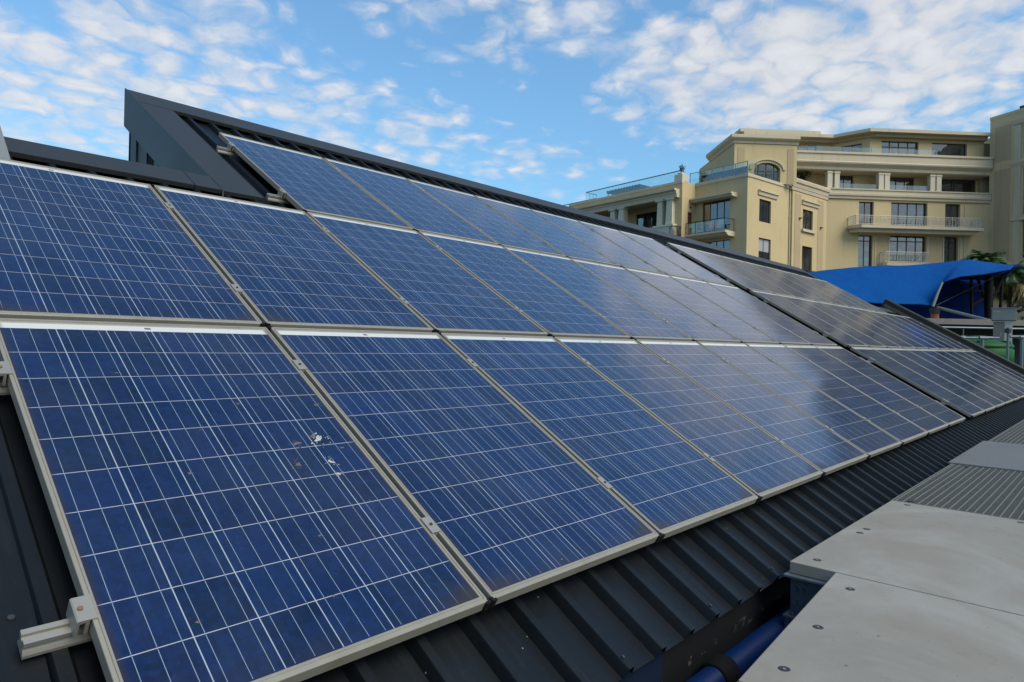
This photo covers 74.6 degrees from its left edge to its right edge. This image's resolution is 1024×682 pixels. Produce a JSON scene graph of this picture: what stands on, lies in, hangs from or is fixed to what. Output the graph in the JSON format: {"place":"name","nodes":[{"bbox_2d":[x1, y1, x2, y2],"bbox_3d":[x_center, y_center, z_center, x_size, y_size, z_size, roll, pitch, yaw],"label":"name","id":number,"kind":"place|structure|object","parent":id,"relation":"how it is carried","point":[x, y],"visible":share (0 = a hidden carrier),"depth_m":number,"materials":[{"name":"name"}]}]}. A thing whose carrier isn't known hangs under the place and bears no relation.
{"place":"outdoors","nodes":[
{"label":"outdoors","id":0,"kind":"place"},
{"bbox_2d":[0,0,1023,206],"label":"sky","id":1,"kind":"structure","parent":0,"point":[555,101],"materials":[{"name":"blue"}]},
{"bbox_2d":[564,128,993,271],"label":"hotel building","id":2,"kind":"structure","parent":0,"point":[878,197],"depth_m":64.03,"materials":[{"name":"beige paint"}]},
{"bbox_2d":[607,184,649,195],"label":"glass railing","id":3,"kind":"object","parent":2,"relation":"on","point":[626,189],"visible":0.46,"depth_m":67.73,"materials":[{"name":"glass"}]},
{"bbox_2d":[637,211,656,228],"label":"glazed door","id":4,"kind":"structure","parent":2,"relation":"in","point":[646,219],"depth_m":64.88,"materials":[{"name":"glass"}]},
{"bbox_2d":[703,198,730,231],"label":"glazed door","id":5,"kind":"structure","parent":2,"relation":"in","point":[720,208],"depth_m":58.37,"materials":[{"name":"glass"}]},
{"bbox_2d":[706,240,729,248],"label":"window","id":6,"kind":"structure","parent":2,"relation":"in","point":[724,243],"depth_m":57.98,"materials":[{"name":"glass"}]},
{"bbox_2d":[758,238,768,259],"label":"window","id":7,"kind":"structure","parent":2,"relation":"in","point":[763,243],"depth_m":57.93,"materials":[{"name":"glass"}]},
{"bbox_2d":[749,158,785,181],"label":"arched window","id":8,"kind":"structure","parent":2,"relation":"in","point":[759,169],"depth_m":59.51,"materials":[{"name":"clear glass"}]},
{"bbox_2d":[758,189,778,222],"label":"window","id":9,"kind":"structure","parent":2,"relation":"in","point":[764,206],"depth_m":57.81,"materials":[{"name":"brown metal"}]},
{"bbox_2d":[802,246,810,271],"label":"window","id":10,"kind":"structure","parent":2,"relation":"in","point":[806,251],"depth_m":62.03,"materials":[{"name":"glass"}]},
{"bbox_2d":[801,199,820,233],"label":"window","id":11,"kind":"structure","parent":2,"relation":"in","point":[807,215],"depth_m":61.88,"materials":[{"name":"brown metal"}]},
{"bbox_2d":[840,176,851,187],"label":"window","id":12,"kind":"structure","parent":2,"relation":"in","point":[845,181],"depth_m":65.95,"materials":[{"name":"glass"}]},
{"bbox_2d":[842,144,861,151],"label":"window","id":13,"kind":"structure","parent":2,"relation":"in","point":[853,148],"depth_m":66.34,"materials":[{"name":"glass"}]},
{"bbox_2d":[858,235,870,265],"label":"window","id":14,"kind":"structure","parent":2,"relation":"in","point":[864,242],"depth_m":64.55,"materials":[{"name":"glass"}]},
{"bbox_2d":[859,202,871,224],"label":"window","id":15,"kind":"structure","parent":2,"relation":"in","point":[865,208],"depth_m":64.55,"materials":[{"name":"glass"}]},
{"bbox_2d":[881,141,916,153],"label":"window","id":16,"kind":"structure","parent":2,"relation":"in","point":[887,147],"depth_m":65.52,"materials":[{"name":"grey glass"}]},
{"bbox_2d":[890,177,912,189],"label":"window","id":17,"kind":"structure","parent":2,"relation":"in","point":[895,183],"depth_m":66.24,"materials":[{"name":"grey glass"}]},
{"bbox_2d":[890,236,924,261],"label":"window","id":18,"kind":"structure","parent":2,"relation":"in","point":[898,244],"depth_m":64.77,"materials":[{"name":"glass"}]},
{"bbox_2d":[891,203,925,225],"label":"window","id":19,"kind":"structure","parent":2,"relation":"in","point":[897,209],"depth_m":64.79,"materials":[{"name":"grey glass"}]},
{"bbox_2d":[932,143,965,155],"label":"window","id":20,"kind":"structure","parent":2,"relation":"in","point":[942,149],"depth_m":65.79,"materials":[{"name":"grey glass"}]},
{"bbox_2d":[944,237,955,261],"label":"window","id":21,"kind":"structure","parent":2,"relation":"in","point":[949,242],"depth_m":64.99,"materials":[{"name":"black glass"}]},
{"bbox_2d":[945,204,958,226],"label":"window","id":22,"kind":"structure","parent":2,"relation":"in","point":[951,211],"depth_m":65.01,"materials":[{"name":"black glass"}]},
{"bbox_2d":[941,179,974,191],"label":"window","id":23,"kind":"structure","parent":2,"relation":"in","point":[948,185],"depth_m":66.55,"materials":[{"name":"black glass"}]},
{"bbox_2d":[966,336,1014,361],"bbox_3d":[15.853,1.298,22.997,2.120,2.970,2.120,1,0,43],"label":"water tank","id":24,"kind":"object","parent":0,"point":[998,347],"visible":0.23,"depth_m":22.03,"materials":[{"name":"green plastic"}]},
{"bbox_2d":[964,327,1023,366],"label":"pipework","id":25,"kind":"object","parent":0,"point":[1008,330],"visible":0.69,"depth_m":20.96,"materials":[{"name":"metal"}]},
{"bbox_2d":[984,105,1023,319],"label":"apartment block","id":26,"kind":"structure","parent":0,"point":[1005,141],"depth_m":63.27,"materials":[{"name":"beige paint"}]},
{"label":"ground","id":27,"kind":"structure","parent":0,"visible":0},
{"bbox_2d":[0,88,1023,681],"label":"metal roofed shed","id":28,"kind":"structure","parent":27,"relation":"on","point":[682,606],"depth_m":2.79,"materials":[{"name":"dark painted steel"}]},
{"bbox_2d":[0,357,869,394],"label":"mounting rail","id":29,"kind":"object","parent":28,"relation":"attached to","point":[5,369],"visible":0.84,"depth_m":2.11,"materials":[{"name":"metal"}]},
{"bbox_2d":[216,142,668,247],"bbox_3d":[0.057,-1.529,8.143,7.252,0.092,0.072,1,30,-47],"label":"mounting rail","id":30,"kind":"object","parent":28,"relation":"attached to","point":[228,150],"visible":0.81,"depth_m":5.54,"materials":[{"name":"metal"}]},
{"bbox_2d":[164,202,757,298],"bbox_3d":[0.421,-0.677,6.415,9.276,0.091,0.072,1,30,-47],"label":"mounting rail","id":31,"kind":"object","parent":28,"relation":"attached to","point":[170,206],"visible":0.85,"depth_m":4.55,"materials":[{"name":"metal"}]},
{"bbox_2d":[17,400,941,659],"bbox_3d":[2.093,0.705,4.849,9.276,0.092,0.072,1,30,-47],"label":"mounting rail","id":32,"kind":"object","parent":28,"relation":"attached to","point":[72,629],"visible":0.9,"depth_m":1.49,"materials":[{"name":"metal"}]},
{"bbox_2d":[0,318,490,681],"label":"solar panel","id":33,"kind":"object","parent":32,"relation":"attached to","point":[228,504],"visible":1,"depth_m":1.97,"materials":[{"name":"glass"}]},
{"bbox_2d":[268,326,661,608],"bbox_3d":[-0.243,0.386,2.911,1.008,0.037,1.666,1,30,-47],"label":"solar panel","id":34,"kind":"object","parent":32,"relation":"attached to","point":[505,493],"visible":0.91,"depth_m":2.75,"materials":[{"name":"blue glass"}]},
{"bbox_2d":[439,332,760,540],"bbox_3d":[0.441,0.403,3.657,1.008,0.037,1.666,1,30,-47],"label":"solar panel","id":35,"kind":"object","parent":32,"relation":"attached to","point":[662,479],"visible":0.87,"depth_m":3.53,"materials":[{"name":"blue glass"}]},
{"bbox_2d":[553,336,824,501],"bbox_3d":[1.126,0.419,4.402,1.008,0.038,1.666,1,30,-47],"label":"solar panel","id":36,"kind":"object","parent":32,"relation":"attached to","point":[756,460],"visible":0.84,"depth_m":4.29,"materials":[{"name":"blue glass"}]},
{"bbox_2d":[635,339,869,476],"bbox_3d":[1.811,0.435,5.147,1.008,0.039,1.666,1,30,-47],"label":"solar panel","id":37,"kind":"object","parent":32,"relation":"attached to","point":[818,445],"visible":0.84,"depth_m":5.06,"materials":[{"name":"blue glass"}]},
{"bbox_2d":[697,341,902,458],"bbox_3d":[2.495,0.452,5.892,1.008,0.039,1.666,1,30,-47],"label":"solar panel","id":38,"kind":"object","parent":32,"relation":"attached to","point":[852,427],"visible":0.87,"depth_m":5.81,"materials":[{"name":"blue glass"}]},
{"bbox_2d":[744,342,928,444],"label":"solar panel","id":39,"kind":"object","parent":32,"relation":"attached to","point":[880,415],"visible":0.89,"depth_m":6.57,"materials":[{"name":"blue glass"}]},
{"bbox_2d":[783,344,949,434],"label":"solar panel","id":40,"kind":"object","parent":32,"relation":"attached to","point":[897,403],"visible":0.83,"depth_m":7.33,"materials":[{"name":"blue glass"}]},
{"bbox_2d":[814,345,966,426],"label":"solar panel","id":41,"kind":"object","parent":32,"relation":"attached to","point":[950,417],"visible":0.88,"depth_m":8.08,"materials":[{"name":"blue glass"}]},
{"bbox_2d":[265,189,718,276],"bbox_3d":[0.678,-1.015,7.561,7.252,0.092,0.072,1,30,-47],"label":"mounting rail","id":42,"kind":"object","parent":28,"relation":"attached to","point":[279,197],"visible":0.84,"depth_m":4.95,"materials":[{"name":"metal"}]},
{"bbox_2d":[217,132,414,229],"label":"solar panel","id":43,"kind":"object","parent":42,"relation":"attached to","point":[312,183],"visible":0.8,"depth_m":5.52,"materials":[{"name":"blue glass"}]},
{"bbox_2d":[323,157,499,244],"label":"solar panel","id":44,"kind":"object","parent":42,"relation":"attached to","point":[412,205],"visible":0.73,"depth_m":6.29,"materials":[{"name":"blue glass"}]},
{"bbox_2d":[406,178,566,256],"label":"solar panel","id":45,"kind":"object","parent":42,"relation":"attached to","point":[492,223],"visible":0.71,"depth_m":7.05,"materials":[{"name":"blue glass"}]},
{"bbox_2d":[474,195,620,266],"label":"solar panel","id":46,"kind":"object","parent":42,"relation":"attached to","point":[562,241],"visible":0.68,"depth_m":7.79,"materials":[{"name":"blue glass"}]},
{"bbox_2d":[531,209,664,273],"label":"solar panel","id":47,"kind":"object","parent":42,"relation":"attached to","point":[614,252],"visible":0.67,"depth_m":8.56,"materials":[{"name":"blue glass"}]},
{"bbox_2d":[577,220,702,280],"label":"solar panel","id":48,"kind":"object","parent":42,"relation":"attached to","point":[648,255],"visible":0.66,"depth_m":9.30,"materials":[{"name":"blue glass"}]},
{"bbox_2d":[618,230,734,286],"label":"solar panel","id":49,"kind":"object","parent":42,"relation":"attached to","point":[688,265],"visible":0.73,"depth_m":10.05,"materials":[{"name":"blue glass"}]},
{"bbox_2d":[230,284,818,333],"bbox_3d":[1.043,-0.163,5.832,9.276,0.091,0.072,1,30,-47],"label":"mounting rail","id":50,"kind":"object","parent":28,"relation":"attached to","point":[237,288],"visible":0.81,"depth_m":3.97,"materials":[{"name":"metal"}]},
{"bbox_2d":[0,158,264,326],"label":"solar panel","id":51,"kind":"object","parent":50,"relation":"attached to","point":[77,246],"visible":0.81,"depth_m":3.02,"materials":[{"name":"blue glass"}]},
{"bbox_2d":[152,184,435,332],"bbox_3d":[-1.293,-0.482,3.895,1.008,0.037,1.666,1,30,-47],"label":"solar panel","id":52,"kind":"object","parent":50,"relation":"attached to","point":[286,267],"visible":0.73,"depth_m":3.77,"materials":[{"name":"blue glass"}]},
{"bbox_2d":[305,211,549,335],"bbox_3d":[-0.608,-0.466,4.640,1.008,0.037,1.666,1,30,-47],"label":"solar panel","id":53,"kind":"object","parent":50,"relation":"attached to","point":[435,287],"visible":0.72,"depth_m":4.53,"materials":[{"name":"blue glass"}]},
{"bbox_2d":[417,230,631,338],"bbox_3d":[0.077,-0.450,5.385,1.008,0.039,1.666,1,30,-47],"label":"solar panel","id":54,"kind":"object","parent":50,"relation":"attached to","point":[546,304],"visible":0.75,"depth_m":5.29,"materials":[{"name":"blue glass"}]},
{"bbox_2d":[503,246,693,340],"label":"solar panel","id":55,"kind":"object","parent":50,"relation":"attached to","point":[630,317],"visible":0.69,"depth_m":6.05,"materials":[{"name":"blue glass"}]},
{"bbox_2d":[570,258,741,342],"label":"solar panel","id":56,"kind":"object","parent":50,"relation":"attached to","point":[672,311],"visible":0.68,"depth_m":6.81,"materials":[{"name":"blue glass"}]},
{"bbox_2d":[624,267,779,343],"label":"solar panel","id":57,"kind":"object","parent":50,"relation":"attached to","point":[712,312],"visible":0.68,"depth_m":7.56,"materials":[{"name":"blue glass"}]},
{"bbox_2d":[669,275,811,344],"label":"solar panel","id":58,"kind":"object","parent":50,"relation":"attached to","point":[752,317],"visible":0.73,"depth_m":8.31,"materials":[{"name":"blue glass"}]},
{"bbox_2d":[707,282,837,345],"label":"solar panel","id":59,"kind":"object","parent":50,"relation":"attached to","point":[812,337],"visible":0.73,"depth_m":9.07,"materials":[{"name":"blue glass"}]},
{"bbox_2d":[685,605,789,681],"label":"blue pipe","id":60,"kind":"object","parent":28,"relation":"attached to","point":[734,663],"visible":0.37,"depth_m":2.71,"materials":[{"name":"plastic"}]},
{"bbox_2d":[726,277,875,306],"bbox_3d":[6.141,-0.883,13.507,8.196,0.092,0.072,1,30,-47],"label":"mounting rail","id":61,"kind":"object","parent":28,"relation":"attached to","point":[729,279],"visible":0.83,"depth_m":10.53,"materials":[{"name":"metal"}]},
{"bbox_2d":[665,242,772,292],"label":"solar panel","id":62,"kind":"object","parent":61,"relation":"attached to","point":[738,279],"visible":0.91,"depth_m":11.07,"materials":[{"name":"blue glass"}]},
{"bbox_2d":[698,250,794,296],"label":"solar panel","id":63,"kind":"object","parent":61,"relation":"attached to","point":[769,286],"visible":0.61,"depth_m":11.90,"materials":[{"name":"blue glass"}]},
{"bbox_2d":[722,256,815,300],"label":"solar panel","id":64,"kind":"object","parent":61,"relation":"attached to","point":[771,279],"visible":0.62,"depth_m":12.63,"materials":[{"name":"blue glass"}]},
{"bbox_2d":[744,261,833,303],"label":"solar panel","id":65,"kind":"object","parent":61,"relation":"attached to","point":[803,290],"visible":0.67,"depth_m":13.39,"materials":[{"name":"blue glass"}]},
{"bbox_2d":[764,266,848,306],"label":"solar panel","id":66,"kind":"object","parent":61,"relation":"attached to","point":[808,287],"visible":0.65,"depth_m":14.13,"materials":[{"name":"blue glass"}]},
{"bbox_2d":[784,271,862,308],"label":"solar panel","id":67,"kind":"object","parent":61,"relation":"attached to","point":[826,291],"visible":0.73,"depth_m":14.88,"materials":[{"name":"blue glass"}]},
{"bbox_2d":[800,275,874,310],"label":"solar panel","id":68,"kind":"object","parent":61,"relation":"attached to","point":[851,300],"visible":0.62,"depth_m":15.63,"materials":[{"name":"blue glass"}]},
{"bbox_2d":[813,278,886,312],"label":"solar panel","id":69,"kind":"object","parent":61,"relation":"attached to","point":[876,309],"visible":0.72,"depth_m":16.36,"materials":[{"name":"blue glass"}]},
{"bbox_2d":[763,298,921,323],"bbox_3d":[7.254,-0.512,13.851,10.220,0.091,0.072,1,30,-47],"label":"mounting rail","id":70,"kind":"object","parent":28,"relation":"attached to","point":[766,300],"visible":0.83,"depth_m":10.15,"materials":[{"name":"metal"}]},
{"bbox_2d":[835,304,928,348],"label":"solar panel","id":71,"kind":"object","parent":70,"relation":"on","point":[917,345],"visible":0.77,"depth_m":13.15,"materials":[{"name":"blue glass"}]},
{"bbox_2d":[879,312,957,349],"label":"solar panel","id":72,"kind":"object","parent":70,"relation":"on","point":[936,340],"visible":0.69,"depth_m":15.39,"materials":[{"name":"blue glass"}]},
{"bbox_2d":[822,331,960,343],"bbox_3d":[7.875,0.002,13.269,10.220,0.091,0.072,1,30,-47],"label":"mounting rail","id":73,"kind":"object","parent":28,"relation":"attached to","point":[825,334],"visible":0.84,"depth_m":9.53,"materials":[{"name":"metal"}]},
{"bbox_2d":[749,289,869,347],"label":"solar panel","id":74,"kind":"object","parent":73,"relation":"attached to","point":[813,321],"visible":0.88,"depth_m":10.07,"materials":[{"name":"blue glass"}]},
{"bbox_2d":[775,293,886,347],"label":"solar panel","id":75,"kind":"object","parent":73,"relation":"on","point":[836,323],"visible":0.66,"depth_m":10.90,"materials":[{"name":"blue glass"}]},
{"bbox_2d":[799,298,902,347],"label":"solar panel","id":76,"kind":"object","parent":73,"relation":"attached to","point":[855,325],"visible":0.71,"depth_m":11.65,"materials":[{"name":"blue glass"}]},
{"bbox_2d":[818,301,916,348],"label":"solar panel","id":77,"kind":"object","parent":73,"relation":"on","point":[872,327],"visible":0.75,"depth_m":12.39,"materials":[{"name":"blue glass"}]},
{"bbox_2d":[852,307,938,349],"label":"solar panel","id":78,"kind":"object","parent":73,"relation":"attached to","point":[897,329],"visible":0.77,"depth_m":13.90,"materials":[{"name":"blue glass"}]},
{"bbox_2d":[867,310,948,349],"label":"solar panel","id":79,"kind":"object","parent":73,"relation":"attached to","point":[914,333],"visible":0.76,"depth_m":14.64,"materials":[{"name":"blue glass"}]},
{"bbox_2d":[890,314,965,349],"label":"solar panel","id":80,"kind":"object","parent":73,"relation":"attached to","point":[930,333],"visible":0.7,"depth_m":16.15,"materials":[{"name":"blue glass"}]},
{"bbox_2d":[899,315,972,350],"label":"solar panel","id":81,"kind":"object","parent":73,"relation":"on","point":[938,333],"visible":0.73,"depth_m":16.90,"materials":[{"name":"blue glass"}]},
{"bbox_2d":[941,381,1022,405],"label":"mounting rail","id":82,"kind":"object","parent":28,"relation":"attached to","point":[944,402],"visible":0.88,"depth_m":8.55,"materials":[{"name":"metal"}]},
{"bbox_2d":[849,346,985,417],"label":"solar panel","id":83,"kind":"object","parent":82,"relation":"on","point":[938,392],"visible":1,"depth_m":9.09,"materials":[{"name":"blue glass"}]},
{"bbox_2d":[872,347,996,411],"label":"solar panel","id":84,"kind":"object","parent":82,"relation":"attached to","point":[986,406],"visible":0.88,"depth_m":9.91,"materials":[{"name":"blue glass"}]},
{"bbox_2d":[890,348,1005,407],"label":"solar panel","id":85,"kind":"object","parent":82,"relation":"attached to","point":[963,384],"visible":0.91,"depth_m":10.66,"materials":[{"name":"blue glass"}]},
{"bbox_2d":[905,348,1013,403],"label":"solar panel","id":86,"kind":"object","parent":82,"relation":"attached to","point":[966,378],"visible":0.84,"depth_m":11.41,"materials":[{"name":"blue glass"}]},
{"bbox_2d":[919,349,1020,400],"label":"solar panel","id":87,"kind":"object","parent":82,"relation":"attached to","point":[981,379],"visible":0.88,"depth_m":12.16,"materials":[{"name":"blue glass"}]},
{"bbox_2d":[931,349,1023,397],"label":"solar panel","id":88,"kind":"object","parent":82,"relation":"attached to","point":[983,374],"visible":0.77,"depth_m":12.92,"materials":[{"name":"blue glass"}]},
{"bbox_2d":[943,350,1023,392],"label":"solar panel","id":89,"kind":"object","parent":82,"relation":"attached to","point":[987,371],"visible":0.77,"depth_m":13.70,"materials":[{"name":"blue glass"}]},
{"bbox_2d":[952,350,1023,387],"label":"solar panel","id":90,"kind":"object","parent":82,"relation":"attached to","point":[992,369],"visible":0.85,"depth_m":14.49,"materials":[{"name":"blue glass"}]},
{"bbox_2d":[960,350,1023,382],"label":"solar panel","id":91,"kind":"object","parent":82,"relation":"attached to","point":[994,366],"visible":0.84,"depth_m":15.27,"materials":[{"name":"blue glass"}]},
{"bbox_2d":[968,350,1023,378],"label":"solar panel","id":92,"kind":"object","parent":82,"relation":"attached to","point":[998,364],"visible":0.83,"depth_m":16.04,"materials":[{"name":"blue glass"}]},
{"bbox_2d":[929,271,1005,318],"bbox_3d":[22.380,1.064,32.742,2.636,9.768,7.955,1,0,43],"label":"sail mast","id":93,"kind":"object","parent":27,"relation":"on","point":[934,312],"visible":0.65,"depth_m":31.26,"materials":[{"name":"grey metal"}]},
{"bbox_2d":[926,318,1023,366],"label":"plant room","id":94,"kind":"object","parent":27,"relation":"on","point":[971,327],"visible":0.13,"depth_m":28.70,"materials":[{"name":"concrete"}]},
{"bbox_2d":[960,274,1007,318],"bbox_3d":[25.864,1.145,36.951,2.171,9.783,1.643,1,0,-34],"label":"lattice frame","id":95,"kind":"object","parent":27,"relation":"on","point":[988,294],"visible":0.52,"depth_m":36.94,"materials":[{"name":"black metal"}]},
{"bbox_2d":[808,260,1014,318],"bbox_3d":[20.612,-2.767,34.786,13.826,3.180,6.960,1,0,1],"label":"shade sail","id":96,"kind":"object","parent":95,"relation":"attached to","point":[921,289],"visible":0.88,"depth_m":33.70,"materials":[{"name":"blue fabric"}]},
{"bbox_2d":[961,249,1011,264],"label":"palm tree","id":97,"kind":"object","parent":27,"relation":"on","point":[995,257],"visible":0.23,"depth_m":42.14,"materials":[{"name":"plant"}]},
{"bbox_2d":[993,322,1012,343],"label":"concrete pier","id":98,"kind":"structure","parent":27,"relation":"on","point":[998,327],"depth_m":25.90,"materials":[{"name":"concrete"}]},
{"bbox_2d":[991,307,1016,320],"bbox_3d":[19.047,-1.027,26.019,0.820,0.500,0.550,1,0,37],"label":"metal cabinet","id":99,"kind":"object","parent":98,"relation":"on","point":[1004,314],"visible":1,"depth_m":25.80,"materials":[{"name":"metal"}]},
{"bbox_2d":[993,264,1023,307],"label":"palm tree","id":100,"kind":"object","parent":27,"relation":"on","point":[1013,289],"visible":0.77,"depth_m":37.55,"materials":[{"name":"green plant"}]},
{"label":"lower deck","id":101,"kind":"structure","parent":0,"visible":0},
{"bbox_3d":[5.113,1.232,5.363,1.710,0.190,18.900,1,0,43],"label":"walkway bearer","id":102,"kind":"object","parent":101,"relation":"on","visible":0},
{"bbox_2d":[782,570,826,628],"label":"walkway beam","id":103,"kind":"structure","parent":102,"relation":"attached to","point":[805,590],"depth_m":2.99,"materials":[{"name":"grey metal"}]},
{"bbox_2d":[738,573,1023,681],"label":"walkway board","id":104,"kind":"object","parent":102,"relation":"on","point":[842,628],"visible":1,"depth_m":2.21,"materials":[{"name":"concrete"}]},
{"bbox_2d":[790,500,1023,615],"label":"walkway board","id":105,"kind":"object","parent":102,"relation":"on","point":[970,558],"visible":1,"depth_m":3.15,"materials":[{"name":"concrete"}]},
{"bbox_2d":[892,464,1023,520],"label":"floor grating","id":106,"kind":"object","parent":102,"relation":"on","point":[983,490],"visible":0.89,"depth_m":4.62,"materials":[{"name":"metal"}]},
{"bbox_2d":[948,441,1023,471],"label":"steel plate","id":107,"kind":"object","parent":106,"relation":"on","point":[998,455],"visible":1,"depth_m":6.12,"materials":[{"name":"grey metal"}]},
{"bbox_2d":[989,420,1023,443],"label":"floor grating","id":108,"kind":"object","parent":102,"relation":"on","point":[1014,434],"visible":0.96,"depth_m":7.82,"materials":[{"name":"metal"}]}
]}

